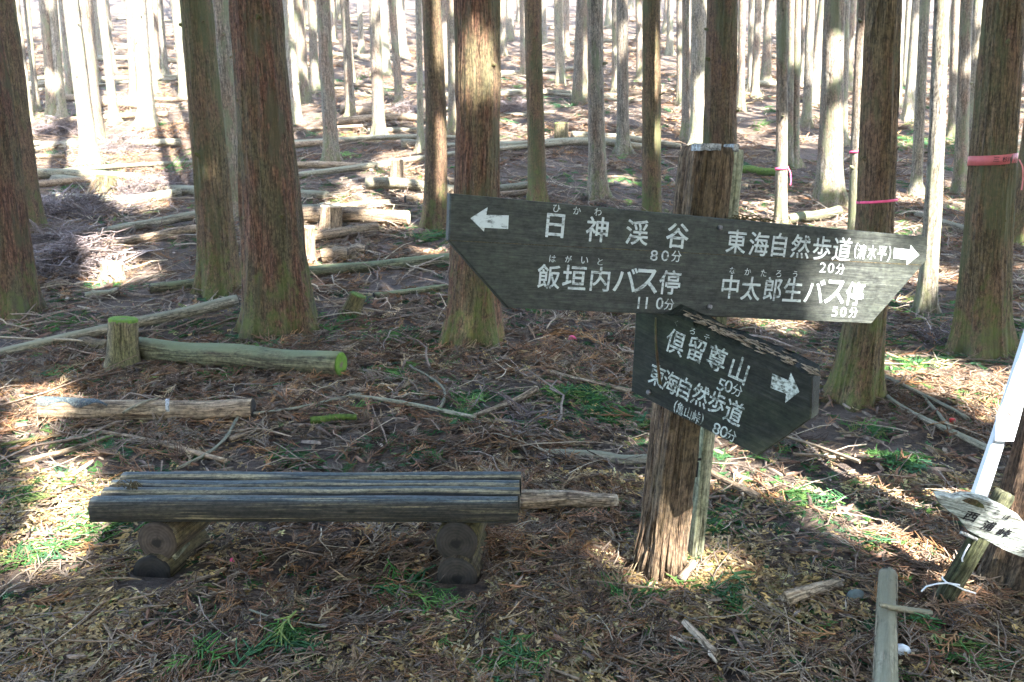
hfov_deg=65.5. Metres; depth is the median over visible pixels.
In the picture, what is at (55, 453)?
fallen branch
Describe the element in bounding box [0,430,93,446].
fallen branch
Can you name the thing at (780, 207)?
cedar tree
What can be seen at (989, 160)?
marker tape
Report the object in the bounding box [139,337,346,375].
mossy log
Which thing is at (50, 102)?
cedar tree
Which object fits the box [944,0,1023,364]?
cedar tree
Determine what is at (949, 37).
cedar tree
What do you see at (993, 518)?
name signpost
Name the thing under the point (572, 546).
needle
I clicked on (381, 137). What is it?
fallen pole
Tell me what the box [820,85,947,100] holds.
fallen pole
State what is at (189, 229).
fallen log
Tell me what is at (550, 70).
fallen pole
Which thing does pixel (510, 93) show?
fallen pole
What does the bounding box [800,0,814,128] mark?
cedar tree
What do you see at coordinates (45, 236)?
brush heap
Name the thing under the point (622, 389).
fallen branch
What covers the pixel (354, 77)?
cedar tree
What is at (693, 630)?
bark slab
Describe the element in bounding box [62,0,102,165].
cedar tree
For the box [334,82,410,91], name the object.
fallen pole
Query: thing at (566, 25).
cedar tree
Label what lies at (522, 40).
cedar tree
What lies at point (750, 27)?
cedar tree
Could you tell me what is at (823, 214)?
fallen log
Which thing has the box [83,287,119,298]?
fallen log
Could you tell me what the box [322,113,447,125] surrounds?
fallen pole
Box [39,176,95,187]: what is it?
fallen pole
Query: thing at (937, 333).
dead fronds
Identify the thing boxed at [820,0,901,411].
cedar tree
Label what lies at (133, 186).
brush heap
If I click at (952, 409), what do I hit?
fallen branch
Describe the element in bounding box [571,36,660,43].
fallen pole
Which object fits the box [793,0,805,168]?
cedar tree
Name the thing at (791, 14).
cedar tree
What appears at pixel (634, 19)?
fallen pole
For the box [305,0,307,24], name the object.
cedar tree
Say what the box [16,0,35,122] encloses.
cedar tree
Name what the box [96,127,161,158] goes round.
brush heap
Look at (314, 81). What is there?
cedar tree
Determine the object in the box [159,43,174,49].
fallen pole
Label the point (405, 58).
fallen pole
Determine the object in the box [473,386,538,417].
fallen branch
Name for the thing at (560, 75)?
cedar tree
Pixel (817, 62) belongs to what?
cedar tree
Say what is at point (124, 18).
fallen pole
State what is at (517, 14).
cedar tree
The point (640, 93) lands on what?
fallen pole
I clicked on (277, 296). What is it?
cedar tree
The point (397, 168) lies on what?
stump
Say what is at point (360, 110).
fallen pole
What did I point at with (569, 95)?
fallen pole
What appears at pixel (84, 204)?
brush heap
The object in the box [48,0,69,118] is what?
cedar tree
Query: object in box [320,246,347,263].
fallen log
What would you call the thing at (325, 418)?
mossy stick
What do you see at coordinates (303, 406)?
fallen branch
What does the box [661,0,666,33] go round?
cedar tree
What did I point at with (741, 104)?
cedar tree
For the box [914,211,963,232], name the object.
fallen log
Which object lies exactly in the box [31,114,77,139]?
brush heap
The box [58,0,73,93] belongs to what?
cedar tree
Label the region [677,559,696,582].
bark slab
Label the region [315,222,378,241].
fallen log
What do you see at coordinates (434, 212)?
cedar tree
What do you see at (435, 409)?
fallen branch
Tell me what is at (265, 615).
fallen branch
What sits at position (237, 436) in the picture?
bark slab
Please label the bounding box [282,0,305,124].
cedar tree
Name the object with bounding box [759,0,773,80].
cedar tree
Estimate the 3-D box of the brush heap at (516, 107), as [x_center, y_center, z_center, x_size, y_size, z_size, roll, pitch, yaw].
[0.127,-5.188,17.990,1.532,1.044,1.723,11,16,43]
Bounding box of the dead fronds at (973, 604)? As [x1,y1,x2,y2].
[923,580,990,629]
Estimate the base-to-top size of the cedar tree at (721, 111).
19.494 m
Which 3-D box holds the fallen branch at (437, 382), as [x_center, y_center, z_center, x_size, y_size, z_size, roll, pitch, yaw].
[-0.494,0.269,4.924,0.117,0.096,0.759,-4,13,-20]
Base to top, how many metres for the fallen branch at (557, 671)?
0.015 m
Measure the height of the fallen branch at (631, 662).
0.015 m
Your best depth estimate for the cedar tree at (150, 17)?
20.52 m
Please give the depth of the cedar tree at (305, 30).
23.99 m
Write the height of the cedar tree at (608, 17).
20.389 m
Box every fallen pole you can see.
[0,295,239,356]
[29,75,177,87]
[29,76,44,80]
[30,78,175,91]
[34,139,181,148]
[36,154,64,158]
[37,168,142,180]
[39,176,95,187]
[50,174,329,200]
[51,187,181,203]
[54,112,168,125]
[63,65,127,69]
[63,160,191,169]
[65,94,187,101]
[98,55,176,62]
[100,98,164,108]
[115,17,171,21]
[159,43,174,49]
[293,124,366,131]
[294,134,455,141]
[295,139,362,147]
[297,161,389,169]
[298,142,562,178]
[306,26,369,30]
[306,40,352,43]
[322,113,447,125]
[333,52,369,57]
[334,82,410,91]
[337,20,368,26]
[340,105,447,121]
[357,54,410,59]
[365,177,527,192]
[368,127,424,133]
[401,139,526,148]
[445,89,613,98]
[500,110,553,117]
[500,137,641,150]
[501,65,605,75]
[501,89,641,101]
[544,449,646,465]
[548,37,611,41]
[549,26,574,29]
[570,131,680,148]
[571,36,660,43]
[603,45,665,52]
[604,88,675,97]
[629,18,662,21]
[737,53,775,58]
[737,80,820,88]
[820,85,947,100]
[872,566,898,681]
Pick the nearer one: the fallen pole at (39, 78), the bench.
the bench
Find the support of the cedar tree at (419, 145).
on the ground
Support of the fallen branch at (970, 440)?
on the ground
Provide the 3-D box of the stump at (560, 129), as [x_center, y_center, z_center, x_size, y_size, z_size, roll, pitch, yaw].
[0.927,-3.875,14.997,0.311,0.456,0.296,0,12,0]
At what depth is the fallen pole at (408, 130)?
15.69 m
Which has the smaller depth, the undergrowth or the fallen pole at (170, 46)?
the undergrowth
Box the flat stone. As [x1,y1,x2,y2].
[846,589,863,599]
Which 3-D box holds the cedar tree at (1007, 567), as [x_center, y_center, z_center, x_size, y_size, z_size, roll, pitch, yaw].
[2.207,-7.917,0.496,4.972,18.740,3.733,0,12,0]
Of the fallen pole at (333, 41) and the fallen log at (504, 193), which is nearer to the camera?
the fallen log at (504, 193)
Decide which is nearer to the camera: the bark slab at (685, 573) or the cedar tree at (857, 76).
the bark slab at (685, 573)
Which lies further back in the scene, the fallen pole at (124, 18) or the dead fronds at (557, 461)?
the fallen pole at (124, 18)
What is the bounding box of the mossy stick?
[310,414,356,423]
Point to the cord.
(945, 581)
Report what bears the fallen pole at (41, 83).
on the ground
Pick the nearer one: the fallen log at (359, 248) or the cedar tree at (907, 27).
the fallen log at (359, 248)
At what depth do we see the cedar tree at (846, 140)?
15.09 m
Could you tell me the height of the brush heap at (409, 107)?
1.111 m
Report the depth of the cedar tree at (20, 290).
6.32 m
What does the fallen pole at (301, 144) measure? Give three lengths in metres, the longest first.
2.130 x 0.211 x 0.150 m
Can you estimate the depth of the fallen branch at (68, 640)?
2.51 m
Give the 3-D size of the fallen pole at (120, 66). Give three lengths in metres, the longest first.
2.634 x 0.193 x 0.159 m
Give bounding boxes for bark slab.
[228,428,262,441]
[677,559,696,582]
[681,619,719,657]
[778,578,843,607]
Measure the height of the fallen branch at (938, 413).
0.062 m
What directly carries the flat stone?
on the ground
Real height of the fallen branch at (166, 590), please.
0.014 m
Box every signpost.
[446,143,926,585]
[933,487,1023,608]
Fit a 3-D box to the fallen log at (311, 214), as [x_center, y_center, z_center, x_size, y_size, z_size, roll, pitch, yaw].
[-1.954,-1.534,9.749,1.425,0.225,0.194,1,12,7]
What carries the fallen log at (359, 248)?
on the ground
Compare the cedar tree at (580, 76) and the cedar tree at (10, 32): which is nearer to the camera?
the cedar tree at (10, 32)
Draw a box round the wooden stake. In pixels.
[687,149,743,558]
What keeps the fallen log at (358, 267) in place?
on the ground
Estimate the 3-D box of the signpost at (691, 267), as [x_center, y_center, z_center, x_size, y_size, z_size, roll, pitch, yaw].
[0.649,0.225,2.640,1.683,1.719,0.712,0,12,0]
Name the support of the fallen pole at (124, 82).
on the ground
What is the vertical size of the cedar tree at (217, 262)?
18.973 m
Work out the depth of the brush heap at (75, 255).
7.94 m
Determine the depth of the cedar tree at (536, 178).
10.41 m
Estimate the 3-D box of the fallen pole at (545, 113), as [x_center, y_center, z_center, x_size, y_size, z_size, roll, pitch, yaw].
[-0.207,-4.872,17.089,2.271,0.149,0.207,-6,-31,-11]
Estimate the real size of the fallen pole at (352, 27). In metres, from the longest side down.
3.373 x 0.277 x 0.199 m
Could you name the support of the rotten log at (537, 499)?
on the ground
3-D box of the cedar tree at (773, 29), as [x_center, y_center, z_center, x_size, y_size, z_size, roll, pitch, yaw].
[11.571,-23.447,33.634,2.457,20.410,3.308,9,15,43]
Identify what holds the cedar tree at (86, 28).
on the ground
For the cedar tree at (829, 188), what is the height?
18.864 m
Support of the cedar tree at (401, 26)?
on the ground
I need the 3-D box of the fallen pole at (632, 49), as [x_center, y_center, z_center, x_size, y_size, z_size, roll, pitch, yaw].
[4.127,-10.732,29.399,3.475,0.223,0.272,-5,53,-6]
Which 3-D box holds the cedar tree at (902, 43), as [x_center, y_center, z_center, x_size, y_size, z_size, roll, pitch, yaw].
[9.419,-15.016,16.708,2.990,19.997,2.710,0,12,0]
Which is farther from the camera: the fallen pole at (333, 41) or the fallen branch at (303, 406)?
the fallen pole at (333, 41)
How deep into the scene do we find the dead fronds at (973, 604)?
2.71 m
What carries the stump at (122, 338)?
on the ground
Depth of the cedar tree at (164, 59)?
23.20 m
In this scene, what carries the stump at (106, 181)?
on the ground
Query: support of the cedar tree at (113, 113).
on the ground
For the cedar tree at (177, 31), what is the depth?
19.14 m
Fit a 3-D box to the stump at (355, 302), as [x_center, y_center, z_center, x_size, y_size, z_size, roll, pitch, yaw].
[-1.311,-0.263,6.500,0.243,0.290,0.199,0,12,0]
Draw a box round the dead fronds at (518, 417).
[480,388,568,437]
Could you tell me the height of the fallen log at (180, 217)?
0.287 m
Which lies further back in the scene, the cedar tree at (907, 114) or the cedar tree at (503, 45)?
the cedar tree at (503, 45)
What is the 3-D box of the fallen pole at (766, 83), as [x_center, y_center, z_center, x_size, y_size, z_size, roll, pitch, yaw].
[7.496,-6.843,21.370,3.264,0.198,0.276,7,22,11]
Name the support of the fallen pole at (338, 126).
on the ground
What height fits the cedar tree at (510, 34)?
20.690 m
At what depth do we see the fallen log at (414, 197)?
10.87 m
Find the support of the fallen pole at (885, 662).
on the ground
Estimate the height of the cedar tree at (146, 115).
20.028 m
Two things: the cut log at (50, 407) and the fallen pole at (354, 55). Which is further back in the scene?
the fallen pole at (354, 55)
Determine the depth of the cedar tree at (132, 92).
18.85 m
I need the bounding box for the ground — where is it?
[0,0,1023,681]
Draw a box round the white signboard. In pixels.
[971,331,1023,496]
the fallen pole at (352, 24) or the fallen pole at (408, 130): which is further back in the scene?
the fallen pole at (352, 24)
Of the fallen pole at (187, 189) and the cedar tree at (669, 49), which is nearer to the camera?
the fallen pole at (187, 189)
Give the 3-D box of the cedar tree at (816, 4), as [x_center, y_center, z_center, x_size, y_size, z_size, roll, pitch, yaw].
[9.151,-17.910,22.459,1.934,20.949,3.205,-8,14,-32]
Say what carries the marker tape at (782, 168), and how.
attached to the cedar tree at (780, 207)
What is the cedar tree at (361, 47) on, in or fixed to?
on the ground
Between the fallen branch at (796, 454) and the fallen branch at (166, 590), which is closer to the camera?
the fallen branch at (166, 590)
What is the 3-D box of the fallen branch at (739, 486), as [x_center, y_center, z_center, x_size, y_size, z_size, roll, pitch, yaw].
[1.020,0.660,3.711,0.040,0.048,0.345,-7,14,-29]
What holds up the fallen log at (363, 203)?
on the ground
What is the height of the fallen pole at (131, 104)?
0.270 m
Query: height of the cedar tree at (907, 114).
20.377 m
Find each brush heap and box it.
[29,214,123,254]
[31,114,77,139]
[33,216,163,282]
[41,179,155,223]
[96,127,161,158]
[106,167,193,201]
[370,92,424,122]
[500,94,550,112]
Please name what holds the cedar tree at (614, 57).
on the ground
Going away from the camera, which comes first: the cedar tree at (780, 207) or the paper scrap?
the paper scrap
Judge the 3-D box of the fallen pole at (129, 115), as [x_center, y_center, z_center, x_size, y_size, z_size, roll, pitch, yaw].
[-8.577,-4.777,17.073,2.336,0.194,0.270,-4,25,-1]
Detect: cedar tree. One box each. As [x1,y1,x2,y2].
[0,0,49,233]
[0,27,46,322]
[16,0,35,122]
[23,0,43,112]
[38,0,55,121]
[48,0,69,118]
[57,0,61,46]
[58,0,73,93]
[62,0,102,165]
[78,0,108,140]
[89,0,101,82]
[93,0,102,54]
[96,0,118,73]
[97,0,123,124]
[107,0,113,30]
[125,0,136,101]
[128,0,159,129]
[146,0,160,92]
[153,0,160,78]
[157,0,169,74]
[170,0,186,96]
[178,0,240,299]
[212,0,238,222]
[228,0,319,343]
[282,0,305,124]
[293,0,313,104]
[303,0,309,76]
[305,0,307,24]
[308,0,320,93]
[316,0,343,161]
[330,0,337,40]
[337,0,340,19]
[340,0,356,116]
[349,11,357,82]
[356,0,366,53]
[369,0,388,142]
[380,0,392,75]
[388,0,405,105]
[395,0,413,56]
[413,0,424,153]
[418,0,447,231]
[438,0,505,352]
[441,0,447,87]
[446,0,455,134]
[500,0,507,55]
[506,0,515,40]
[515,0,519,21]
[518,0,525,76]
[524,0,549,201]
[541,0,548,44]
[554,0,566,85]
[563,0,573,57]
[570,0,587,104]
[585,0,615,202]
[603,0,611,27]
[609,0,616,92]
[611,0,638,155]
[628,0,633,8]
[634,0,641,80]
[641,0,664,212]
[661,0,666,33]
[663,0,675,55]
[674,0,681,105]
[677,0,690,143]
[687,0,706,144]
[703,0,740,217]
[736,0,748,112]
[745,0,754,91]
[748,0,763,98]
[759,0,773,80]
[772,0,774,32]
[772,0,789,223]
[788,0,794,169]
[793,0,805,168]
[800,0,805,81]
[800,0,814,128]
[810,0,847,211]
[812,0,823,105]
[814,0,818,31]
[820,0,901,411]
[843,0,850,145]
[847,0,865,229]
[848,0,856,93]
[898,0,919,121]
[899,0,905,107]
[902,0,911,87]
[905,0,929,196]
[910,0,949,314]
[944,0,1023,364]
[945,0,959,138]
[948,7,950,64]
[949,0,973,194]
[968,0,982,155]
[970,405,1023,597]
[1014,121,1023,250]
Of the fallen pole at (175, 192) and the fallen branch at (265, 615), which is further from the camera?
the fallen pole at (175, 192)
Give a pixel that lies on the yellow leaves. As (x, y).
(558, 654)
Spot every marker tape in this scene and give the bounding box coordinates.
[775,166,790,184]
[856,198,897,203]
[967,153,1023,189]
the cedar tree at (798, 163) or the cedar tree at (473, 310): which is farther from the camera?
the cedar tree at (798, 163)
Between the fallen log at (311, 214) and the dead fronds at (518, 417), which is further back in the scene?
the fallen log at (311, 214)
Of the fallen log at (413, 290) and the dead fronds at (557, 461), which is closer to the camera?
the dead fronds at (557, 461)
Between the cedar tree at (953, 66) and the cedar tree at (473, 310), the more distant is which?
the cedar tree at (953, 66)
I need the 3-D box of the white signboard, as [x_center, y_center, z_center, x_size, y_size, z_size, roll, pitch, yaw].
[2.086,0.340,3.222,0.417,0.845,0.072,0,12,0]
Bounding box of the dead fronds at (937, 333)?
[897,318,952,345]
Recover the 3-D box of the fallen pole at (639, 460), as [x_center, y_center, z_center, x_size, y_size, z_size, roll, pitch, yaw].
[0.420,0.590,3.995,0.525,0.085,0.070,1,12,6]
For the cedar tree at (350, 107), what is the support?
on the ground
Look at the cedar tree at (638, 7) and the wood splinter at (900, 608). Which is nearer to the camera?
the wood splinter at (900, 608)
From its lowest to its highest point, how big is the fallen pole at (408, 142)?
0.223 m
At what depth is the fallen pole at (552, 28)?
36.67 m
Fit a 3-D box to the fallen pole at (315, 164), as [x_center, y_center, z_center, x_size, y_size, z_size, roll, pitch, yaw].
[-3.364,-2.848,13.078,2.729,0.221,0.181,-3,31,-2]
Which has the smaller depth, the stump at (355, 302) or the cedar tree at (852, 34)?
the stump at (355, 302)
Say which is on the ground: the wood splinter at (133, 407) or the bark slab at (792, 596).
the bark slab at (792, 596)
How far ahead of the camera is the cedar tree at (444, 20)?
21.64 m
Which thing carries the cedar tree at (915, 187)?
on the ground
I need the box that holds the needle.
[0,10,1023,681]
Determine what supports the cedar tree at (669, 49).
on the ground
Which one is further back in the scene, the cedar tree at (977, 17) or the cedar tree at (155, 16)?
the cedar tree at (155, 16)
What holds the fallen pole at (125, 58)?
on the ground
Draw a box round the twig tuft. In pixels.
[726,211,774,221]
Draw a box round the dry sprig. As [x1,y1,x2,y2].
[112,479,141,489]
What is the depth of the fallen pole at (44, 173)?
12.78 m
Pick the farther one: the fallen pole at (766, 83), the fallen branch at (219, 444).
the fallen pole at (766, 83)
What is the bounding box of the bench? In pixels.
[88,471,521,583]
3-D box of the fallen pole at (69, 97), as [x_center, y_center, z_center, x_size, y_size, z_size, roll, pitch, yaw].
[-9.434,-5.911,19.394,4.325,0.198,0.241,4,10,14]
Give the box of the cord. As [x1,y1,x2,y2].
[921,544,975,593]
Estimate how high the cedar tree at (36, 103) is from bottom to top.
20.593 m
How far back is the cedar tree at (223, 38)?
9.68 m
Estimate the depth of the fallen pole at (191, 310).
6.14 m
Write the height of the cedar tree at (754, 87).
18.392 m
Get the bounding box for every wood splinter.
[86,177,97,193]
[122,397,158,413]
[879,602,932,616]
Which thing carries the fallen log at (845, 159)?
on the ground
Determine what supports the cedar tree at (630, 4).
on the ground
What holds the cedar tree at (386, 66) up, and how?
on the ground
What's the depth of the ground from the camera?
4.75 m
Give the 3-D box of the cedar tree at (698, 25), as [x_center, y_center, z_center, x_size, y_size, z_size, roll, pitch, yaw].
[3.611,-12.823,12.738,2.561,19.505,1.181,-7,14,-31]
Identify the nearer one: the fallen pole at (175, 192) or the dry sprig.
the dry sprig
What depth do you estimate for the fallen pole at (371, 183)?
11.47 m
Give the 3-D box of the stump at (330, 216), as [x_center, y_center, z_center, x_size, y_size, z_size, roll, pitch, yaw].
[-2.183,-1.457,9.589,0.291,0.354,0.288,0,12,0]
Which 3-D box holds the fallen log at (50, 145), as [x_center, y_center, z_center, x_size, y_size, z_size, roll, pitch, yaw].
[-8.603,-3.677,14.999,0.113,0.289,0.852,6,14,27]
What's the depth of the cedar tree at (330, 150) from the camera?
13.32 m
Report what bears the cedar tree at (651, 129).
on the ground
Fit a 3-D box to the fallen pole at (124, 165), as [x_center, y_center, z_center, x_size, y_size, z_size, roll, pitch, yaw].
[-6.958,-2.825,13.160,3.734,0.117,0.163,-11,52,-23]
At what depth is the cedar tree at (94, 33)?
21.96 m
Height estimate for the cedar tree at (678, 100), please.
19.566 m
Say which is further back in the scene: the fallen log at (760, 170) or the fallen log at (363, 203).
the fallen log at (760, 170)
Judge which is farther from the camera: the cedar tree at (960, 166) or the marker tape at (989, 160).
the cedar tree at (960, 166)
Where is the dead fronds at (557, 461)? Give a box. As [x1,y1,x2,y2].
[526,448,588,470]
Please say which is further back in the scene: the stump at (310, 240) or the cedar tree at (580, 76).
the cedar tree at (580, 76)
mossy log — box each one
[75,336,106,350]
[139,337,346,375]
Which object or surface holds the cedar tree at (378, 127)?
on the ground
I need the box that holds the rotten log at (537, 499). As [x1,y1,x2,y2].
[520,489,618,509]
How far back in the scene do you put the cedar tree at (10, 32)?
8.88 m
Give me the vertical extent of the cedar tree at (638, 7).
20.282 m
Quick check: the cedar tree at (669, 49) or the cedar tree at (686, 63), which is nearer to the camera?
the cedar tree at (686, 63)
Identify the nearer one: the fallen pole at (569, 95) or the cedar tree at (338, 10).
the fallen pole at (569, 95)
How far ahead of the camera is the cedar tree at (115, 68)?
23.91 m
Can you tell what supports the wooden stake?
on the ground
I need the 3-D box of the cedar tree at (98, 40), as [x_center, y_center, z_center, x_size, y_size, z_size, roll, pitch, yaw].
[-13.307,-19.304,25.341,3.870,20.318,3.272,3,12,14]
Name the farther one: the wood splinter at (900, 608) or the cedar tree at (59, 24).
the cedar tree at (59, 24)
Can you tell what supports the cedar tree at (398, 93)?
on the ground
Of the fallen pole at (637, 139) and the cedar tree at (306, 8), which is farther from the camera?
the cedar tree at (306, 8)
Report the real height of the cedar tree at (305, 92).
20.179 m
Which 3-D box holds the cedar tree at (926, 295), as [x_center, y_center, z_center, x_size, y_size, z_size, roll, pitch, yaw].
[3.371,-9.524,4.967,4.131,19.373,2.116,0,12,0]
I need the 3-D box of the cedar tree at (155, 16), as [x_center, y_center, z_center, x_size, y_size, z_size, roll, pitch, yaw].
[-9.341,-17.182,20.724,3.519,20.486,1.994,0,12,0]
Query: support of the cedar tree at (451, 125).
on the ground
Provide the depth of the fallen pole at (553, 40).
32.49 m
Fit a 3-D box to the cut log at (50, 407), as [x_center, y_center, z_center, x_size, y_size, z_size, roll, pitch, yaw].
[-2.038,0.378,4.464,1.151,0.168,0.128,-1,12,-5]
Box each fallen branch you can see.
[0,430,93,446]
[18,637,122,642]
[19,434,112,464]
[118,567,226,602]
[177,416,239,469]
[249,609,325,627]
[253,392,363,415]
[349,394,475,418]
[409,364,445,407]
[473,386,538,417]
[498,651,579,680]
[550,370,631,393]
[598,647,666,674]
[711,470,761,499]
[793,452,884,460]
[885,374,969,420]
[886,395,986,450]
[923,396,952,427]
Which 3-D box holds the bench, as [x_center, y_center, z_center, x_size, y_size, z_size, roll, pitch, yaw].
[-0.759,0.736,3.082,1.597,0.382,0.342,0,12,0]
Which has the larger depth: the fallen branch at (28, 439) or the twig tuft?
the fallen branch at (28, 439)
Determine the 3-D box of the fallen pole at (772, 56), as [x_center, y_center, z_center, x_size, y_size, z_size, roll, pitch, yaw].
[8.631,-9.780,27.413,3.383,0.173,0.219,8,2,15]
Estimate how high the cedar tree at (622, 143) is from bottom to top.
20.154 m
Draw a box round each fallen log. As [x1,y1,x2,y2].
[35,139,75,152]
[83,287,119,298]
[92,225,195,247]
[97,211,195,233]
[149,253,448,293]
[302,200,391,207]
[302,206,410,224]
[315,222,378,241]
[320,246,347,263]
[332,244,366,255]
[373,283,447,298]
[404,193,422,203]
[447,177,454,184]
[500,189,526,197]
[742,165,774,175]
[788,206,842,223]
[807,154,849,186]
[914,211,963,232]
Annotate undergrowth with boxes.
[0,70,1023,681]
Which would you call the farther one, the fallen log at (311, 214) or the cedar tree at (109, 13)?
the cedar tree at (109, 13)
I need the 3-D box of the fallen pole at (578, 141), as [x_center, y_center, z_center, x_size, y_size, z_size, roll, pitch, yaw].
[1.064,-3.600,14.633,3.310,0.292,0.210,3,10,4]
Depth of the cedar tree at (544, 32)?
31.95 m
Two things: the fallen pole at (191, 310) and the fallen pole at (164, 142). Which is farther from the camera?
the fallen pole at (164, 142)
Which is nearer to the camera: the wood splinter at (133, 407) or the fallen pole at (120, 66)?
the wood splinter at (133, 407)
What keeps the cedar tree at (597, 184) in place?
on the ground
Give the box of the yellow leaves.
[0,294,1023,681]
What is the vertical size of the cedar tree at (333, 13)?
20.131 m
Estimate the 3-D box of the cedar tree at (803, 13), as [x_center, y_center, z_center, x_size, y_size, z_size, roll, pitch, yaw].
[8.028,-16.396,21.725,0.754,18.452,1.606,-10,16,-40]
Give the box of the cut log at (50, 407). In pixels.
[35,396,255,421]
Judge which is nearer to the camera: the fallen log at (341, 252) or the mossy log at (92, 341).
the mossy log at (92, 341)
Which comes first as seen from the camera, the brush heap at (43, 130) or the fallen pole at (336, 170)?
the fallen pole at (336, 170)
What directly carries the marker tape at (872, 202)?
attached to the cedar tree at (857, 371)
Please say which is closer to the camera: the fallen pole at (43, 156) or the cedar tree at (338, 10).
the fallen pole at (43, 156)
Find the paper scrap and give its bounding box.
[898,643,910,655]
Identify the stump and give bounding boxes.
[95,174,117,194]
[97,261,125,282]
[103,316,141,372]
[304,225,316,264]
[319,205,342,229]
[337,291,365,318]
[390,159,403,177]
[554,122,568,137]
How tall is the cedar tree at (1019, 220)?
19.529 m

